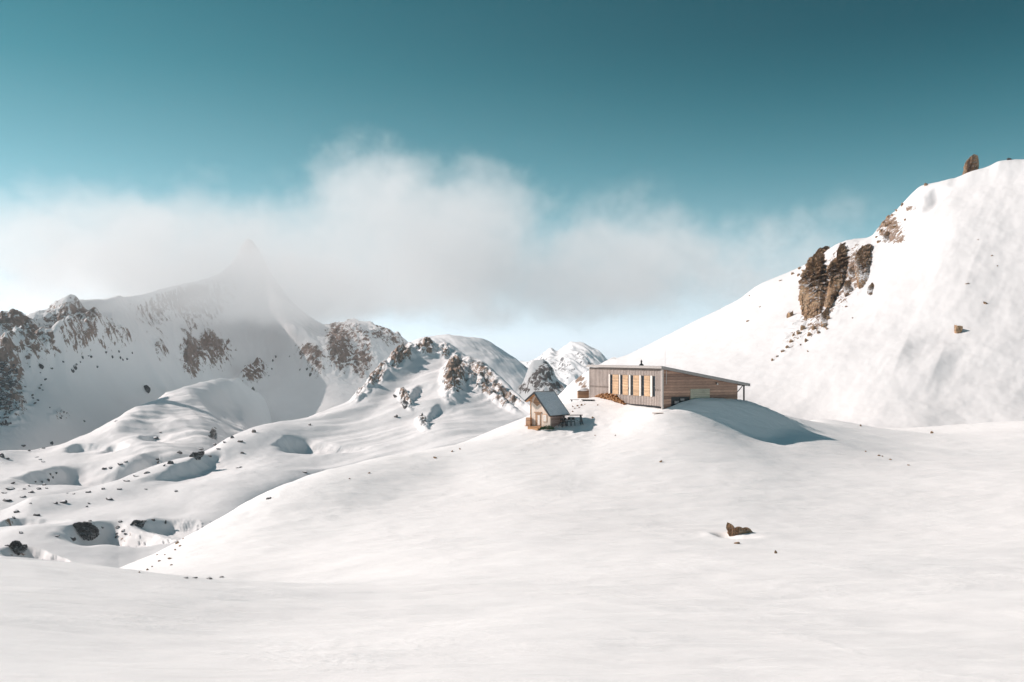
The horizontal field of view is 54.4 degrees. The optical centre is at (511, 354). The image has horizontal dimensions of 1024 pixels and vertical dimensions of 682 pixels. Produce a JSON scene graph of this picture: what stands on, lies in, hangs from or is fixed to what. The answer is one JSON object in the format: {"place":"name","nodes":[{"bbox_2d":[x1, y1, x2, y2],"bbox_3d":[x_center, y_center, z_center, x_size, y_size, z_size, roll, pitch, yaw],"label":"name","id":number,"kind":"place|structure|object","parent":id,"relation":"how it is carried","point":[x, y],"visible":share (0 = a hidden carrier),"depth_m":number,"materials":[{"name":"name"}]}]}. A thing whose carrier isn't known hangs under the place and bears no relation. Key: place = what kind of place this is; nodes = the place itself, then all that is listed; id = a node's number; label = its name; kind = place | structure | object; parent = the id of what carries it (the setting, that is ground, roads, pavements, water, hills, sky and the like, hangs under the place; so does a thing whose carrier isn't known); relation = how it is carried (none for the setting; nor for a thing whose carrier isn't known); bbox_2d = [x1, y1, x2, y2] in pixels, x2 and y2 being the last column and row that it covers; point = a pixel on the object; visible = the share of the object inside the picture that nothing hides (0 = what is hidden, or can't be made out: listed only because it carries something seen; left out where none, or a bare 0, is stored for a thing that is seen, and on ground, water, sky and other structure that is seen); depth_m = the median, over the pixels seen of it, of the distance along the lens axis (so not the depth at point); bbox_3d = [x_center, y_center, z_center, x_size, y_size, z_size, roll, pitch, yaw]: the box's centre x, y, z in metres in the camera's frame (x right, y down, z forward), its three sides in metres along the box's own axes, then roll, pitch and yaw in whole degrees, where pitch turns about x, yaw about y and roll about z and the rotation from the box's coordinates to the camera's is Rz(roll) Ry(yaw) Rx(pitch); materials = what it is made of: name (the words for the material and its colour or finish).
{"place":"outdoors","nodes":[
{"label":"outdoors","id":0,"kind":"place"},
{"bbox_2d":[0,378,271,509],"bbox_3d":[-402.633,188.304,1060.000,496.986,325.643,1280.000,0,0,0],"label":"bowl ridge","id":1,"kind":"structure","parent":0,"point":[185,420],"depth_m":732.51,"materials":[{"name":"white snow"}]},
{"bbox_2d":[144,385,150,392],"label":"boulder","id":2,"kind":"object","parent":1,"relation":"on","point":[147,388],"visible":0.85,"depth_m":1146.65,"materials":[{"name":"grey stone"}]},
{"bbox_2d":[210,430,216,439],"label":"rock outcrop","id":3,"kind":"object","parent":1,"relation":"on","point":[213,433],"visible":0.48,"depth_m":793.96,"materials":[{"name":"grey stone"}]},
{"bbox_2d":[0,239,407,450],"bbox_3d":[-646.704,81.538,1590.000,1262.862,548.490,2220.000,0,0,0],"label":"mountain","id":4,"kind":"structure","parent":0,"point":[243,317],"depth_m":1316.69,"materials":[{"name":"white snow"}]},
{"bbox_2d":[0,337,529,567],"bbox_3d":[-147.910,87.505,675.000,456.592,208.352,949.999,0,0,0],"label":"valley ridge","id":5,"kind":"structure","parent":0,"point":[454,394],"depth_m":584.89,"materials":[{"name":"white snow"}]},
{"bbox_2d":[5,540,27,554],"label":"boulder","id":6,"kind":"object","parent":5,"relation":"on","point":[17,547],"visible":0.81,"depth_m":349.95,"materials":[{"name":"grey stone"}]},
{"bbox_2d":[73,521,98,540],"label":"boulder","id":7,"kind":"object","parent":5,"relation":"on","point":[85,530],"visible":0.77,"depth_m":397.92,"materials":[{"name":"grey stone"}]},
{"bbox_2d":[132,519,146,527],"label":"boulder","id":8,"kind":"object","parent":5,"relation":"on","point":[139,523],"visible":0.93,"depth_m":411.33,"materials":[{"name":"grey stone"}]},
{"bbox_2d":[189,451,204,459],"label":"boulder","id":9,"kind":"object","parent":5,"relation":"on","point":[197,455],"visible":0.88,"depth_m":557.34,"materials":[{"name":"grey stone"}]},
{"bbox_2d":[402,396,408,408],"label":"rock outcrop","id":10,"kind":"object","parent":5,"relation":"on","point":[405,404],"visible":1,"depth_m":749.27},
{"bbox_2d":[411,334,527,391],"bbox_3d":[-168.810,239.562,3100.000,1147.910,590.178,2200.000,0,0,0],"label":"dome","id":11,"kind":"structure","parent":0,"point":[510,370],"depth_m":2539.82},
{"bbox_2d":[0,397,1023,681],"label":"snowfield","id":12,"kind":"structure","parent":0,"point":[600,547],"depth_m":64.80,"materials":[{"name":"white snow"}]},
{"bbox_2d":[524,391,569,429],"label":"chalet","id":13,"kind":"object","parent":12,"relation":"on","point":[547,408],"visible":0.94,"depth_m":151.50,"materials":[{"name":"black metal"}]},
{"bbox_2d":[534,412,541,425],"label":"door","id":14,"kind":"structure","parent":13,"relation":"in","point":[537,414],"depth_m":151.35,"materials":[{"name":"wood"}]},
{"bbox_2d":[543,414,546,421],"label":"window","id":15,"kind":"structure","parent":13,"relation":"in","point":[544,415],"depth_m":150.52,"materials":[{"name":"white glass"}]},
{"bbox_2d":[540,425,554,429],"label":"shrub","id":16,"kind":"object","parent":12,"relation":"on","point":[548,427],"visible":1,"depth_m":149.54,"materials":[{"name":"green plant"}]},
{"bbox_2d":[562,415,582,426],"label":"trestle table","id":17,"kind":"object","parent":12,"relation":"on","point":[564,416],"visible":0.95,"depth_m":150.97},
{"bbox_2d":[577,388,588,397],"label":"timber bin","id":18,"kind":"object","parent":12,"relation":"on","point":[582,392],"visible":0.97,"depth_m":171.54,"materials":[{"name":"brown wood"}]},
{"bbox_2d":[587,360,749,408],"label":"mountain refuge","id":19,"kind":"object","parent":12,"relation":"on","point":[661,387],"visible":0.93,"depth_m":154.34,"materials":[{"name":"wood planks"},{"name":"glass"},{"name":"grey metal roof"}]},
{"bbox_2d":[609,374,611,393],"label":"window","id":20,"kind":"structure","parent":19,"relation":"in","point":[610,376],"depth_m":163.87,"materials":[{"name":"white glass"}]},
{"bbox_2d":[619,375,622,394],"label":"window","id":21,"kind":"structure","parent":19,"relation":"in","point":[620,376],"depth_m":160.98,"materials":[{"name":"white glass"}]},
{"bbox_2d":[629,375,632,394],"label":"window","id":22,"kind":"structure","parent":19,"relation":"in","point":[630,376],"depth_m":158.11,"materials":[{"name":"white glass"}]},
{"bbox_2d":[639,375,643,395],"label":"window","id":23,"kind":"structure","parent":19,"relation":"in","point":[641,378],"depth_m":155.38,"materials":[{"name":"white glass"}]},
{"bbox_2d":[650,376,654,396],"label":"window","id":24,"kind":"structure","parent":19,"relation":"in","point":[652,378],"depth_m":152.48,"materials":[{"name":"white glass"}]},
{"bbox_2d":[726,522,751,536],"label":"boulder","id":25,"kind":"object","parent":12,"relation":"on","point":[732,530],"visible":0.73,"depth_m":92.95,"materials":[{"name":"brown stone"}]},
{"bbox_2d":[0,0,1023,361],"label":"sky","id":26,"kind":"structure","parent":0,"point":[527,178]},
{"bbox_2d":[517,359,566,403],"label":"rock rib","id":27,"kind":"object","parent":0,"point":[540,375],"visible":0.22,"depth_m":1141.29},
{"bbox_2d":[519,341,606,385],"bbox_3d":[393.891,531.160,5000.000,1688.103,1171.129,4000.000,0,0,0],"label":"summits","id":28,"kind":"structure","parent":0,"point":[570,361],"depth_m":3896.01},
{"bbox_2d":[558,357,615,403],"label":"rocky slope","id":29,"kind":"structure","parent":0,"point":[568,393],"depth_m":237.66,"materials":[{"name":"white snow"}]},
{"bbox_2d":[557,159,1023,427],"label":"mountain slope","id":30,"kind":"structure","parent":0,"point":[895,351],"depth_m":285.77,"materials":[{"name":"white snow"}]},
{"bbox_2d":[786,311,793,317],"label":"boulder","id":31,"kind":"object","parent":30,"relation":"on","point":[789,313],"visible":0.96,"depth_m":327.57,"materials":[{"name":"brown stone"}]},
{"bbox_2d":[798,246,829,319],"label":"cliff","id":32,"kind":"structure","parent":30,"relation":"on","point":[813,284],"depth_m":338.04,"materials":[{"name":"brown stone"}]},
{"bbox_2d":[820,308,829,327],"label":"rock outcrop","id":33,"kind":"object","parent":30,"relation":"on","point":[824,314],"visible":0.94,"depth_m":308.57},
{"bbox_2d":[824,242,849,309],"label":"cliff","id":34,"kind":"structure","parent":30,"relation":"on","point":[836,269],"depth_m":337.00,"materials":[{"name":"brown stone"}]},
{"bbox_2d":[843,279,852,296],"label":"rock outcrop","id":35,"kind":"object","parent":30,"relation":"on","point":[847,286],"visible":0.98,"depth_m":322.88,"materials":[{"name":"grey stone"}]},
{"bbox_2d":[848,265,854,278],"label":"rock outcrop","id":36,"kind":"object","parent":30,"relation":"on","point":[851,272],"visible":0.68,"depth_m":334.03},
{"bbox_2d":[854,244,872,288],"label":"rock outcrop","id":37,"kind":"object","parent":30,"relation":"on","point":[863,260],"visible":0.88,"depth_m":331.33,"materials":[{"name":"brown stone"}]},
{"bbox_2d":[867,283,873,294],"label":"rock outcrop","id":38,"kind":"object","parent":30,"relation":"on","point":[870,288],"visible":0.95,"depth_m":310.55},
{"bbox_2d":[883,231,889,242],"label":"rock outcrop","id":39,"kind":"object","parent":30,"relation":"on","point":[886,236],"visible":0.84,"depth_m":343.37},
{"bbox_2d":[954,325,962,332],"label":"boulder","id":40,"kind":"object","parent":30,"relation":"on","point":[958,328],"visible":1,"depth_m":260.05,"materials":[{"name":"brown stone"}]},
{"bbox_2d":[962,154,978,174],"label":"rock pinnacle","id":41,"kind":"object","parent":30,"relation":"on","point":[971,163],"visible":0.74,"depth_m":344.02,"materials":[{"name":"brown stone"}]}
]}

